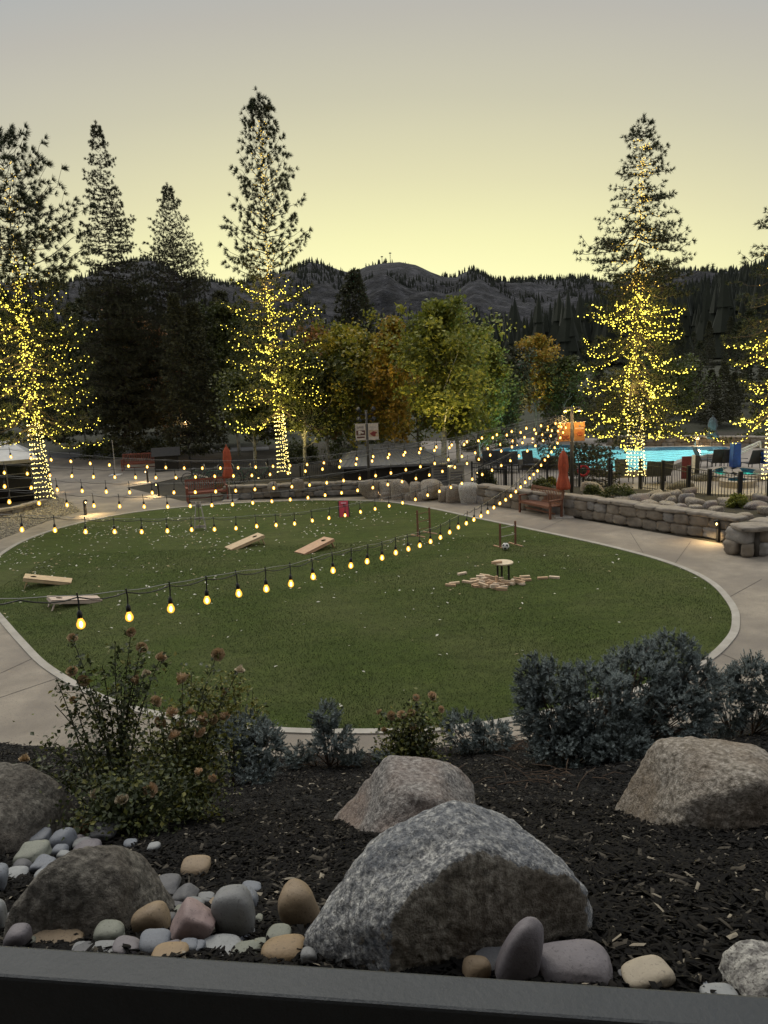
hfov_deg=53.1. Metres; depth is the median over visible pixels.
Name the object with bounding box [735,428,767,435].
shrub
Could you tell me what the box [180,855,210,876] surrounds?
river stone
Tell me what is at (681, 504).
boulder
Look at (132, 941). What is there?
river stone
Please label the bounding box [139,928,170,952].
river stone
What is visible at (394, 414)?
autumn tree
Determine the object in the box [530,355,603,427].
autumn tree
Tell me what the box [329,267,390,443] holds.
pine tree
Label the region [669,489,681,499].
boulder
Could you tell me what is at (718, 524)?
path light
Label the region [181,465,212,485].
bicycle
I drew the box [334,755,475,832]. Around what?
boulder
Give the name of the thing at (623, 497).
boulder
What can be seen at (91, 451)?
shrub
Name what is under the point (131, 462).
bench
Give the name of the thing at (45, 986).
railing
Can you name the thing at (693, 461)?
sign post
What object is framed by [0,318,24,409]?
conifer
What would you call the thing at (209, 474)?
bicycle
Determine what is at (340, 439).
shrub
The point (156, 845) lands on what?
river stone
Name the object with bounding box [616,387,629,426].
conifer
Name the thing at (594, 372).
conifer
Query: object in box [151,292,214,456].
conifer
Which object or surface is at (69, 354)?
conifer
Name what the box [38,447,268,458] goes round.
road
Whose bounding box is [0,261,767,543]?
ground
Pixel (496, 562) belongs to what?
wooden block
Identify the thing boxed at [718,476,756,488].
hot tub coping
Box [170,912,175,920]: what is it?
river stone
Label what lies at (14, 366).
conifer
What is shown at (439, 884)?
boulder
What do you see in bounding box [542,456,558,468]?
boulder
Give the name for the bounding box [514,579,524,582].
wooden block
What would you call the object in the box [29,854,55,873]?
river stone
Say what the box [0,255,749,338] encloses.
mountain forest
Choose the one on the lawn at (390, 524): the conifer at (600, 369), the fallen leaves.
the fallen leaves
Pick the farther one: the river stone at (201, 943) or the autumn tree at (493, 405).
the autumn tree at (493, 405)
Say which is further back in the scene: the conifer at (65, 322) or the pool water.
the conifer at (65, 322)
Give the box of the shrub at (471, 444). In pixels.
[459,436,515,451]
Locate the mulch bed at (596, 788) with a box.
[0,719,767,990]
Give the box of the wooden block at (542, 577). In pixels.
[537,576,547,579]
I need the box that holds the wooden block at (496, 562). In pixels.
[491,560,501,563]
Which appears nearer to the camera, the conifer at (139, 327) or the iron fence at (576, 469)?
the iron fence at (576, 469)
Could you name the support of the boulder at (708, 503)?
on the planter soil at (706, 497)
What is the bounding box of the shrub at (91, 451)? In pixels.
[74,440,124,459]
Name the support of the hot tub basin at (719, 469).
on the hot tub floor
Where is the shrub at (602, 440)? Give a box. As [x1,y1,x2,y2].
[594,429,649,442]
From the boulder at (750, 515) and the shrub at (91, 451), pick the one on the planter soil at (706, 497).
the boulder at (750, 515)
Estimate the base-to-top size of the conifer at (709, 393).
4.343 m
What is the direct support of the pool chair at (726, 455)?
on the pool terrace
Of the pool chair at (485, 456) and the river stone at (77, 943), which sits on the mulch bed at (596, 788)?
the river stone at (77, 943)
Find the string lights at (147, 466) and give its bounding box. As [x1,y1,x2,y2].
[0,415,563,469]
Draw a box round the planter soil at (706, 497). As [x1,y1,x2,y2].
[522,486,767,522]
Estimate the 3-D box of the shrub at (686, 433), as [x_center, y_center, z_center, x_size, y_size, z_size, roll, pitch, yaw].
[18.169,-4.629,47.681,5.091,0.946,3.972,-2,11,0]
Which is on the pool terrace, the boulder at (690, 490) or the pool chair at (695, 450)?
the pool chair at (695, 450)
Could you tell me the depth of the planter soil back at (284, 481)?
36.35 m
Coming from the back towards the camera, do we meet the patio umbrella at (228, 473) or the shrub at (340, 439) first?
the shrub at (340, 439)
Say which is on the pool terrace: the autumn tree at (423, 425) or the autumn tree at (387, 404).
the autumn tree at (423, 425)
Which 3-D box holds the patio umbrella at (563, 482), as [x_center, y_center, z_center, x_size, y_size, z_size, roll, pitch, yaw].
[6.245,-1.024,26.798,0.620,2.448,0.620,-2,11,0]
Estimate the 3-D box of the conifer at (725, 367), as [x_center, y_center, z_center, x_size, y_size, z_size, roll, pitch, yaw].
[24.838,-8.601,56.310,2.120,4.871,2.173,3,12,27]
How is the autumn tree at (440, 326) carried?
on the pool terrace
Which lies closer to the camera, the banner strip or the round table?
the round table
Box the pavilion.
[0,440,38,501]
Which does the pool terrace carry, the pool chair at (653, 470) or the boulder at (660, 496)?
the pool chair at (653, 470)
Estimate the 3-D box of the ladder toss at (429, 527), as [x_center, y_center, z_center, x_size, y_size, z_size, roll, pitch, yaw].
[1.290,0.327,25.044,0.625,0.867,0.620,-13,15,-43]
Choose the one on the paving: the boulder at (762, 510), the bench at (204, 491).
the bench at (204, 491)
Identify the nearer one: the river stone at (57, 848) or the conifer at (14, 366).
the river stone at (57, 848)
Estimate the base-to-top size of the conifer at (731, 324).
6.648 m
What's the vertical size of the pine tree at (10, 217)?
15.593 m
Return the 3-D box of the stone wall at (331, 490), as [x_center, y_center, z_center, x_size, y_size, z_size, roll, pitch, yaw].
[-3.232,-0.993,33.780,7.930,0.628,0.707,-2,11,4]
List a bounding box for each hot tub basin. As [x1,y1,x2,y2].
[713,467,732,474]
[739,468,761,473]
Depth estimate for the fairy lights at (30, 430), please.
31.70 m
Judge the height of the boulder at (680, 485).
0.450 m
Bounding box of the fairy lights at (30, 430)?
[0,163,108,498]
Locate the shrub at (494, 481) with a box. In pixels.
[475,467,497,484]
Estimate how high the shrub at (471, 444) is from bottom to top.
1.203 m
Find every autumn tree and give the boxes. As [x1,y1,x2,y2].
[4,326,101,447]
[94,309,184,438]
[160,299,277,455]
[206,367,288,473]
[239,340,362,478]
[279,307,420,449]
[294,321,352,464]
[340,347,372,448]
[342,351,429,449]
[354,314,422,448]
[367,289,525,457]
[400,347,443,447]
[415,373,492,462]
[425,323,522,461]
[482,359,531,446]
[500,345,544,443]
[514,333,569,441]
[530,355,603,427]
[613,349,721,426]
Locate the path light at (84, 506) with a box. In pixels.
[83,499,86,514]
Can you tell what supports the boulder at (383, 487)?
on the paving
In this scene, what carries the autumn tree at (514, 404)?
on the pool terrace
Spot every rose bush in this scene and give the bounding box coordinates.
[13,625,176,820]
[13,730,136,814]
[39,729,229,844]
[50,774,139,836]
[101,647,269,824]
[175,663,287,765]
[358,687,458,764]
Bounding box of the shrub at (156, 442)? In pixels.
[126,436,187,457]
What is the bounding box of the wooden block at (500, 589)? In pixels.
[496,587,506,590]
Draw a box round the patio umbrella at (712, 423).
[705,417,718,450]
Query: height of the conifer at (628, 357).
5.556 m
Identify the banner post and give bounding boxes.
[355,406,379,479]
[558,407,585,492]
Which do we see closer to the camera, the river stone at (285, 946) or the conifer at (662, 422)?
the river stone at (285, 946)
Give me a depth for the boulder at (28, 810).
5.14 m
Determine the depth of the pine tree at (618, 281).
30.05 m
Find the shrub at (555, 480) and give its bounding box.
[545,475,556,485]
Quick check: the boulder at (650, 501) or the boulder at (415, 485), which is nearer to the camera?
the boulder at (650, 501)
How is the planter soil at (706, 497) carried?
on the ground at (384, 292)
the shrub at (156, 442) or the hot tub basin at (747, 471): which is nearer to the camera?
the hot tub basin at (747, 471)
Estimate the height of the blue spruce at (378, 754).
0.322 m
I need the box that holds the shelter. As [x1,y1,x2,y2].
[338,448,452,485]
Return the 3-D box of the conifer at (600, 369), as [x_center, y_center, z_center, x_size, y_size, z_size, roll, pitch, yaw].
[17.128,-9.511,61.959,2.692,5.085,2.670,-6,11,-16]
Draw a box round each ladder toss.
[411,507,436,537]
[493,521,521,548]
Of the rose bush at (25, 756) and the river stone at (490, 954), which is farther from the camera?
the rose bush at (25, 756)
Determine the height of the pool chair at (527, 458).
1.001 m
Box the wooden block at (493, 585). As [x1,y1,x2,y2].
[489,584,499,587]
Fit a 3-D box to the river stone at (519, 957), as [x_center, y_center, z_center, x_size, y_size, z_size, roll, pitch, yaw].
[0.420,1.375,2.381,0.157,0.245,0.094,-2,11,0]
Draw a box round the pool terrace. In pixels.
[420,438,767,494]
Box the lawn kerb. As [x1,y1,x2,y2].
[0,499,739,734]
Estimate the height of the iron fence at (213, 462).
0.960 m
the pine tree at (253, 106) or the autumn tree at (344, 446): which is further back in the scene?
the autumn tree at (344, 446)
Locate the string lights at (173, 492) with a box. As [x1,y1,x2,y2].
[3,418,565,494]
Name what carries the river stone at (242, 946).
on the mulch bed at (596, 788)
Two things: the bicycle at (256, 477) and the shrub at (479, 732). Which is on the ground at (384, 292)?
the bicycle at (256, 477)
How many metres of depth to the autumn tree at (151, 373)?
54.69 m
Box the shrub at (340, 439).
[321,421,384,460]
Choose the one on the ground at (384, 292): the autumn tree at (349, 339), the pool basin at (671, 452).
the autumn tree at (349, 339)
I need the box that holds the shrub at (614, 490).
[595,483,639,497]
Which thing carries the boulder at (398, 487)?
on the paving
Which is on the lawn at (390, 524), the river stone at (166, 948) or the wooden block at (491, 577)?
the wooden block at (491, 577)
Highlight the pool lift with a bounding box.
[729,441,767,466]
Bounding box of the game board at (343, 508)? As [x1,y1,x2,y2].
[338,501,349,516]
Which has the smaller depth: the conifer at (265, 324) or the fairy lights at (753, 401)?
the fairy lights at (753, 401)
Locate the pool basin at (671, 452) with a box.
[481,444,729,469]
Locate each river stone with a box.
[0,863,8,890]
[0,899,7,934]
[3,923,32,946]
[8,866,28,879]
[13,839,51,863]
[13,858,31,867]
[29,827,51,840]
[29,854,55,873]
[29,929,83,947]
[49,827,77,848]
[51,844,68,857]
[56,850,68,856]
[71,934,82,941]
[72,837,90,847]
[72,941,85,949]
[72,944,91,950]
[73,838,101,849]
[88,821,118,840]
[91,940,114,952]
[93,919,124,940]
[112,935,139,953]
[123,838,136,846]
[131,900,170,934]
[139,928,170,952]
[147,841,160,851]
[151,941,188,957]
[159,873,181,893]
[170,897,215,939]
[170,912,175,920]
[172,883,199,901]
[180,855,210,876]
[181,938,197,950]
[191,896,204,904]
[196,939,205,953]
[198,891,214,901]
[199,933,240,956]
[211,884,255,936]
[233,940,262,958]
[242,880,261,890]
[246,886,257,906]
[254,937,265,942]
[256,913,262,921]
[261,934,304,962]
[266,923,291,938]
[278,878,319,928]
[300,946,316,963]
[462,955,490,977]
[475,946,501,971]
[495,917,543,980]
[538,939,612,985]
[621,955,675,988]
[699,983,737,994]
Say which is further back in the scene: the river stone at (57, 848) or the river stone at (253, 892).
the river stone at (57, 848)
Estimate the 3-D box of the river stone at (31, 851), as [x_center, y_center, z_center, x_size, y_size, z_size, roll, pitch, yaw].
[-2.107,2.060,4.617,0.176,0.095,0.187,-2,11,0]
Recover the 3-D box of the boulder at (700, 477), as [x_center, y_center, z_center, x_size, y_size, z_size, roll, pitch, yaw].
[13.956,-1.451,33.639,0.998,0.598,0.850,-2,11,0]
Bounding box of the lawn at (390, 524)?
[0,501,731,727]
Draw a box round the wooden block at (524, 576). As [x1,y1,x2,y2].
[519,575,529,577]
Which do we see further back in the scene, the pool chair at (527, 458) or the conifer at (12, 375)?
the conifer at (12, 375)
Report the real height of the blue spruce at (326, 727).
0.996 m
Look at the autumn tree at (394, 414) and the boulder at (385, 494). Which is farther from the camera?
the autumn tree at (394, 414)
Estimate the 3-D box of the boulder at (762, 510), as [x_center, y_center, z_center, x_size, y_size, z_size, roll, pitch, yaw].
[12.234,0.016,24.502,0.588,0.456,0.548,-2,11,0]
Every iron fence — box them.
[190,457,268,477]
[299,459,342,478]
[471,461,612,487]
[638,458,767,498]
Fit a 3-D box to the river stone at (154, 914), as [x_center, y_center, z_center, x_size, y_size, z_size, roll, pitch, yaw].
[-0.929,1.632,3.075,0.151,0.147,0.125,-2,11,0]
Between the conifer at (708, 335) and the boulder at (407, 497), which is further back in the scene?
the conifer at (708, 335)
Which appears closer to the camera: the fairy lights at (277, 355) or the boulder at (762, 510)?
the boulder at (762, 510)
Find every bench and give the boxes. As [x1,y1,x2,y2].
[120,452,154,469]
[184,476,228,503]
[518,484,564,519]
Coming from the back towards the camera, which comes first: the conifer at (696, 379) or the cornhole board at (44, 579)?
the conifer at (696, 379)
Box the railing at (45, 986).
[0,946,767,1023]
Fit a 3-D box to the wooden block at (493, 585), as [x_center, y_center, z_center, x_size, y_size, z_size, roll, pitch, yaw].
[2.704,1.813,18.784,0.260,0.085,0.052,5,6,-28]
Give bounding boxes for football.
[502,543,508,549]
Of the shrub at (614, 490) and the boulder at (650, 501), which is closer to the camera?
the boulder at (650, 501)
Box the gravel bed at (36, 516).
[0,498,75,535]
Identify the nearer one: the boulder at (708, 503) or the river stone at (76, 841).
the river stone at (76, 841)
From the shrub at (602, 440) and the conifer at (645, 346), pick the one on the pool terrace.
the shrub at (602, 440)
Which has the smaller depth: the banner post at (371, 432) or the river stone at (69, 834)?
the river stone at (69, 834)
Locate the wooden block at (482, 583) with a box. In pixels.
[478,581,488,586]
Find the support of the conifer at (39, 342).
on the ground at (384, 292)
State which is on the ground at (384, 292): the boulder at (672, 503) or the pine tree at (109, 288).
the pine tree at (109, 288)
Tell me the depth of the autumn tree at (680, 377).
51.12 m
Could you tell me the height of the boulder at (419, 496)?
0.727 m
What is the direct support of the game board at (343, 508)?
on the lawn at (390, 524)
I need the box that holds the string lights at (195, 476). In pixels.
[3,416,565,478]
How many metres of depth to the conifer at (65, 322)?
63.21 m
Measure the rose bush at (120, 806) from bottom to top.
0.771 m
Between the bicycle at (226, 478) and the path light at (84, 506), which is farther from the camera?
the bicycle at (226, 478)
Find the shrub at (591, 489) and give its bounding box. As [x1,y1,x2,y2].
[583,483,602,494]
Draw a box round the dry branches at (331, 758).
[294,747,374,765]
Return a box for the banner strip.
[358,442,417,449]
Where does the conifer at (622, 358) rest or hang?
on the ground at (384, 292)
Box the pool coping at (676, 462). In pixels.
[475,444,729,477]
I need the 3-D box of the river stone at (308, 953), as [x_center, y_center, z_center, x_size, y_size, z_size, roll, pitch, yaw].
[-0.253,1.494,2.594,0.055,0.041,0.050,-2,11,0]
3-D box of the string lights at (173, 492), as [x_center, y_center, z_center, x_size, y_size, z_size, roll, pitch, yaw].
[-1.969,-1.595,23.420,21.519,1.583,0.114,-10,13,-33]
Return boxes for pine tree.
[0,122,114,451]
[66,120,175,431]
[129,182,229,437]
[213,86,338,433]
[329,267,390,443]
[560,113,715,450]
[707,207,767,443]
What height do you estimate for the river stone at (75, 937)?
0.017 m
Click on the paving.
(730, 575)
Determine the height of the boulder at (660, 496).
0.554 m
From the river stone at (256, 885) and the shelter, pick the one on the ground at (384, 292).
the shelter
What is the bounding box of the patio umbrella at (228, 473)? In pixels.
[222,445,238,501]
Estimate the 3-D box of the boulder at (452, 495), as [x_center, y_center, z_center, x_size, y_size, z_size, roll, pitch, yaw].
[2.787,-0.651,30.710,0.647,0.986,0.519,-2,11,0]
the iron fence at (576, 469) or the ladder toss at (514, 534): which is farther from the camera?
the iron fence at (576, 469)
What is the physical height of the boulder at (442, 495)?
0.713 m
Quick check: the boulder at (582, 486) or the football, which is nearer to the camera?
the football
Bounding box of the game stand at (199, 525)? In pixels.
[194,502,205,530]
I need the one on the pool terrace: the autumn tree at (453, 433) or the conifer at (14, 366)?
the autumn tree at (453, 433)
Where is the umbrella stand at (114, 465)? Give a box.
[109,441,122,475]
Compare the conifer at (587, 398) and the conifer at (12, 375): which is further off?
the conifer at (587, 398)
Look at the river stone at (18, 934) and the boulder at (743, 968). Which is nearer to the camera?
the boulder at (743, 968)
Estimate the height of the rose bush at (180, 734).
1.367 m
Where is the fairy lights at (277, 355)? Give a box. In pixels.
[222,121,326,472]
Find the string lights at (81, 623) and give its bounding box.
[0,419,567,628]
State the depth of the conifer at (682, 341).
73.12 m
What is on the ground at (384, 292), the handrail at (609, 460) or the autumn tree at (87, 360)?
the autumn tree at (87, 360)
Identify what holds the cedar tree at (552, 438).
on the pool terrace
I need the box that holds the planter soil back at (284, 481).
[242,479,342,484]
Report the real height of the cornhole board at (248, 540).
0.372 m
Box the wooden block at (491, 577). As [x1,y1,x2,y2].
[485,574,494,579]
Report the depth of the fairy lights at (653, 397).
30.49 m
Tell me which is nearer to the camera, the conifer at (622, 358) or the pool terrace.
the pool terrace
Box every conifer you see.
[0,300,63,428]
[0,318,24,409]
[0,335,25,422]
[0,354,12,438]
[2,312,52,403]
[19,318,99,445]
[26,308,76,443]
[42,293,133,429]
[60,302,104,436]
[87,286,167,435]
[88,294,152,453]
[134,282,165,403]
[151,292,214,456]
[169,301,231,455]
[198,289,244,434]
[238,320,285,441]
[256,319,283,388]
[268,341,293,426]
[577,387,593,426]
[583,362,607,420]
[585,349,607,393]
[600,380,617,425]
[606,333,639,388]
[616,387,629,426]
[620,335,638,376]
[637,321,655,361]
[641,358,671,427]
[668,325,689,364]
[685,357,708,421]
[693,340,708,384]
[695,369,726,425]
[700,321,717,368]
[709,361,737,422]
[720,317,737,365]
[720,320,753,394]
[724,372,745,419]
[732,308,764,380]
[733,355,756,402]
[737,315,758,361]
[749,349,767,418]
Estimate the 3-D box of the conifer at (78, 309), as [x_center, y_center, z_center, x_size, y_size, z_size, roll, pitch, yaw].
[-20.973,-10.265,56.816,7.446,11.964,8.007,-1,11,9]
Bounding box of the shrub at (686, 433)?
[667,430,700,434]
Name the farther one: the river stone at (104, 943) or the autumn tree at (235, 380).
the autumn tree at (235, 380)
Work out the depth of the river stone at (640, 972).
2.32 m
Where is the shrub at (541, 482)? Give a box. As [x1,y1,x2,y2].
[528,475,553,490]
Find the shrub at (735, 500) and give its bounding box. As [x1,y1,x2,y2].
[725,492,751,508]
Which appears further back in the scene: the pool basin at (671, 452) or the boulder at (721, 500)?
the pool basin at (671, 452)
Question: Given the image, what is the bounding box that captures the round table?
[494,559,512,579]
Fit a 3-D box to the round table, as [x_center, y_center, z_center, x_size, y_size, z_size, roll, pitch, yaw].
[2.999,1.508,19.403,0.524,0.520,0.524,-2,11,0]
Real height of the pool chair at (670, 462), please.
1.001 m
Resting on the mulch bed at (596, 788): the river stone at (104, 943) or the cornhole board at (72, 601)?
the river stone at (104, 943)
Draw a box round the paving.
[0,458,767,757]
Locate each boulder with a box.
[0,762,84,854]
[3,845,174,939]
[267,481,277,493]
[292,478,304,492]
[303,800,592,972]
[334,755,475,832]
[358,479,378,498]
[379,481,390,498]
[381,492,389,499]
[391,479,409,499]
[405,493,410,500]
[410,481,420,500]
[417,492,427,501]
[420,479,442,499]
[438,486,446,501]
[446,484,460,502]
[458,482,477,503]
[520,458,540,468]
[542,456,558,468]
[580,481,603,490]
[614,496,630,499]
[615,736,767,832]
[629,493,649,501]
[641,499,657,503]
[648,489,662,495]
[649,492,670,502]
[658,501,675,505]
[665,495,676,503]
[666,481,693,489]
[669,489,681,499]
[673,503,686,506]
[677,493,694,503]
[681,486,697,493]
[685,497,704,507]
[689,504,703,508]
[691,472,712,480]
[703,500,717,507]
[708,506,723,511]
[717,497,729,504]
[718,939,767,996]
[737,512,753,519]
[742,500,767,509]
[751,493,767,500]
[753,469,767,473]
[757,506,767,515]
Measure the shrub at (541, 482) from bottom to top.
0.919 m
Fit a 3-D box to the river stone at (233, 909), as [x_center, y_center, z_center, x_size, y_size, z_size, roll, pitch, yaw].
[-0.567,1.517,2.906,0.155,0.206,0.130,-2,11,0]
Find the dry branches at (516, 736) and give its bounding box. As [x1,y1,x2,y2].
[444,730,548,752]
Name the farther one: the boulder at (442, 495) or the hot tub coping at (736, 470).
the hot tub coping at (736, 470)
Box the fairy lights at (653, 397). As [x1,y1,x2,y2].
[564,139,710,475]
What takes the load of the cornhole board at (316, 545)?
on the lawn at (390, 524)
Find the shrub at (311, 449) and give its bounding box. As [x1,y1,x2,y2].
[277,436,321,463]
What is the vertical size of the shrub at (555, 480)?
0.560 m
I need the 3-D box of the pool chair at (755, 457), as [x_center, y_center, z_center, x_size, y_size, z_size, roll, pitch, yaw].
[16.976,-2.400,35.481,0.631,1.001,0.847,-4,11,-10]
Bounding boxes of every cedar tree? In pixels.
[498,407,523,446]
[532,419,563,468]
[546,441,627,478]
[580,459,624,486]
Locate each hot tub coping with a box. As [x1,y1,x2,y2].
[704,466,740,480]
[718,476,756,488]
[723,467,767,480]
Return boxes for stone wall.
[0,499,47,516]
[220,479,393,498]
[476,483,747,541]
[606,435,767,447]
[722,517,767,557]
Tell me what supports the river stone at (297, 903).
on the mulch bed at (596, 788)
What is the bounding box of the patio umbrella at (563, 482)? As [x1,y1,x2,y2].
[552,448,573,518]
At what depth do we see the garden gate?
32.73 m
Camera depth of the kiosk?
44.30 m
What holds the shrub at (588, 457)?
on the pool terrace
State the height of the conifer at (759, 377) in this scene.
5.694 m
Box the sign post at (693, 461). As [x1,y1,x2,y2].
[681,455,699,478]
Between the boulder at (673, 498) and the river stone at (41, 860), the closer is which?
the river stone at (41, 860)
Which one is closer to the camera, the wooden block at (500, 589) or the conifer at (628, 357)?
the wooden block at (500, 589)
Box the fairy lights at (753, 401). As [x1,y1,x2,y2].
[712,254,767,478]
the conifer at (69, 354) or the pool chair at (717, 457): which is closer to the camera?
the pool chair at (717, 457)
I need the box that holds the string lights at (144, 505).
[0,418,564,508]
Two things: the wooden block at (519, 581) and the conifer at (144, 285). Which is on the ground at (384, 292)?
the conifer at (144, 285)
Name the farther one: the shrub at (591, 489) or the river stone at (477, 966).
the shrub at (591, 489)
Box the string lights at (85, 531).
[0,419,565,533]
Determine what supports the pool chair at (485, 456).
on the pool terrace
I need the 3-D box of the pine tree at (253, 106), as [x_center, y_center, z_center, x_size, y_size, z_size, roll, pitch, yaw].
[-5.216,-10.004,35.855,5.625,18.028,6.016,-2,11,0]
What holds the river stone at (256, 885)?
on the mulch bed at (596, 788)
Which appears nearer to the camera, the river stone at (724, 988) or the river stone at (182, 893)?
the river stone at (724, 988)
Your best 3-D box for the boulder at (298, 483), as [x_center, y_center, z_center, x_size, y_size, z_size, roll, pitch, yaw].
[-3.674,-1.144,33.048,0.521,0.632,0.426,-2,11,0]
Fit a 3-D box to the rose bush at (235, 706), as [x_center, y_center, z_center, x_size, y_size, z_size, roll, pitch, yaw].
[-2.050,2.711,10.294,1.444,1.532,0.963,-2,11,0]
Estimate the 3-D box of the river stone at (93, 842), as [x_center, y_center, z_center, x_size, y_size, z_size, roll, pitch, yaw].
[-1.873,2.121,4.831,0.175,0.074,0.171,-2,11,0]
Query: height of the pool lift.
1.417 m
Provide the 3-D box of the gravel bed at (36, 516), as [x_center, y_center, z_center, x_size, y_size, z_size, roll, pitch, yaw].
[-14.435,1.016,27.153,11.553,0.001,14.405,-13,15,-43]
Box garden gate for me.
[478,461,506,485]
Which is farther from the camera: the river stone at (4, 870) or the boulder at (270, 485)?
the boulder at (270, 485)
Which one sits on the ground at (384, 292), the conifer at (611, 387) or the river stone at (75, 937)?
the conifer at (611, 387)
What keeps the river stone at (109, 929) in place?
on the mulch bed at (596, 788)
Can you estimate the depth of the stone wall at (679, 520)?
25.17 m
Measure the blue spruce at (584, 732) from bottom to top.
1.411 m
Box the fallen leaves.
[0,500,710,705]
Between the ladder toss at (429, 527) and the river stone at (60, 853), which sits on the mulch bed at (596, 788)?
the river stone at (60, 853)
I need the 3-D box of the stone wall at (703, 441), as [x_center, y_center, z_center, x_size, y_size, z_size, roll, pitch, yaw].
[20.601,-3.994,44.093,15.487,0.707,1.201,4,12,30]
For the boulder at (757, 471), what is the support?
on the pool terrace
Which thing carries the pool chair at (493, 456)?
on the pool terrace
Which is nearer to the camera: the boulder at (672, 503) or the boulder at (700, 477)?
the boulder at (672, 503)
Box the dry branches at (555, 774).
[459,754,623,789]
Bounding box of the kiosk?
[151,446,180,471]
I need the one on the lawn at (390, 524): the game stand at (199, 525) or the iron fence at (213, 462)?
the game stand at (199, 525)
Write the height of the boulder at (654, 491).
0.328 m
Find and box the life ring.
[577,465,588,481]
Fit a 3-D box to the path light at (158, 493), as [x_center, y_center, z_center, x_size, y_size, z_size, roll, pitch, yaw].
[-10.468,-1.057,35.406,0.224,0.667,0.091,-9,12,-29]
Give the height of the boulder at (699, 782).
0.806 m
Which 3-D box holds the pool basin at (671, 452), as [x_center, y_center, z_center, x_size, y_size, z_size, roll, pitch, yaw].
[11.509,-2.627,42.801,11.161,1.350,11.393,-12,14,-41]
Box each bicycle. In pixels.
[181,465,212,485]
[197,466,220,485]
[210,463,244,485]
[229,463,261,484]
[243,462,277,482]
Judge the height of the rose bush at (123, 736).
1.551 m
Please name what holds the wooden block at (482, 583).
on the wooden block
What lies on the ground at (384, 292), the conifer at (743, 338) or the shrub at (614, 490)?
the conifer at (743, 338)
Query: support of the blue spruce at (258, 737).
on the mulch bed at (596, 788)
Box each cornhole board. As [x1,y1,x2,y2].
[23,573,71,588]
[47,595,101,610]
[225,533,264,549]
[295,537,334,554]
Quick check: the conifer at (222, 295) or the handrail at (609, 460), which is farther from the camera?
the conifer at (222, 295)
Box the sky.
[0,0,767,282]
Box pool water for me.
[512,446,713,467]
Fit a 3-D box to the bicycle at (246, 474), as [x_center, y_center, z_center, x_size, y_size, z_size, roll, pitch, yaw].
[-6.848,-1.853,37.813,1.731,1.027,0.447,-1,17,6]
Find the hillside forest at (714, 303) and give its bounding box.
[0,254,767,406]
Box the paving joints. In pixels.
[0,474,761,697]
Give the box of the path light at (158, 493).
[154,482,159,495]
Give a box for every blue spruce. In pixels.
[199,704,290,786]
[281,697,366,769]
[368,741,392,762]
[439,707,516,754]
[508,626,731,770]
[694,649,767,738]
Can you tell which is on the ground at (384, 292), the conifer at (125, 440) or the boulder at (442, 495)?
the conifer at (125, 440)
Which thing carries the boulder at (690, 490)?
on the planter soil at (706, 497)
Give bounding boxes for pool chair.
[482,450,497,470]
[490,451,502,470]
[497,451,509,472]
[506,451,518,472]
[521,450,538,472]
[615,459,633,484]
[643,462,659,483]
[658,461,673,483]
[692,446,712,467]
[707,449,724,467]
[715,449,729,466]
[741,450,763,468]
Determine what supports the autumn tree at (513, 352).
on the pool terrace
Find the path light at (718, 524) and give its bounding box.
[713,519,720,541]
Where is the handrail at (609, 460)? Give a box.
[608,457,645,486]
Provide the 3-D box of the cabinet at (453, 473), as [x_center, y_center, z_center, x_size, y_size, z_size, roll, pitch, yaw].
[3.246,-1.696,34.959,0.800,0.960,0.600,-4,11,-8]
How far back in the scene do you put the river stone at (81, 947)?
2.76 m
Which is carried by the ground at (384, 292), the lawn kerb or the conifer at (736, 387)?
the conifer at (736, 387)
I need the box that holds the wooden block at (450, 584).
[445,583,455,586]
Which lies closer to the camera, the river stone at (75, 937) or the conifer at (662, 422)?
the river stone at (75, 937)
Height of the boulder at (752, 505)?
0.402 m
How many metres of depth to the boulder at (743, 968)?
2.26 m
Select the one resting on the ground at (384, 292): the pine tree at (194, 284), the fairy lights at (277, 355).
the pine tree at (194, 284)

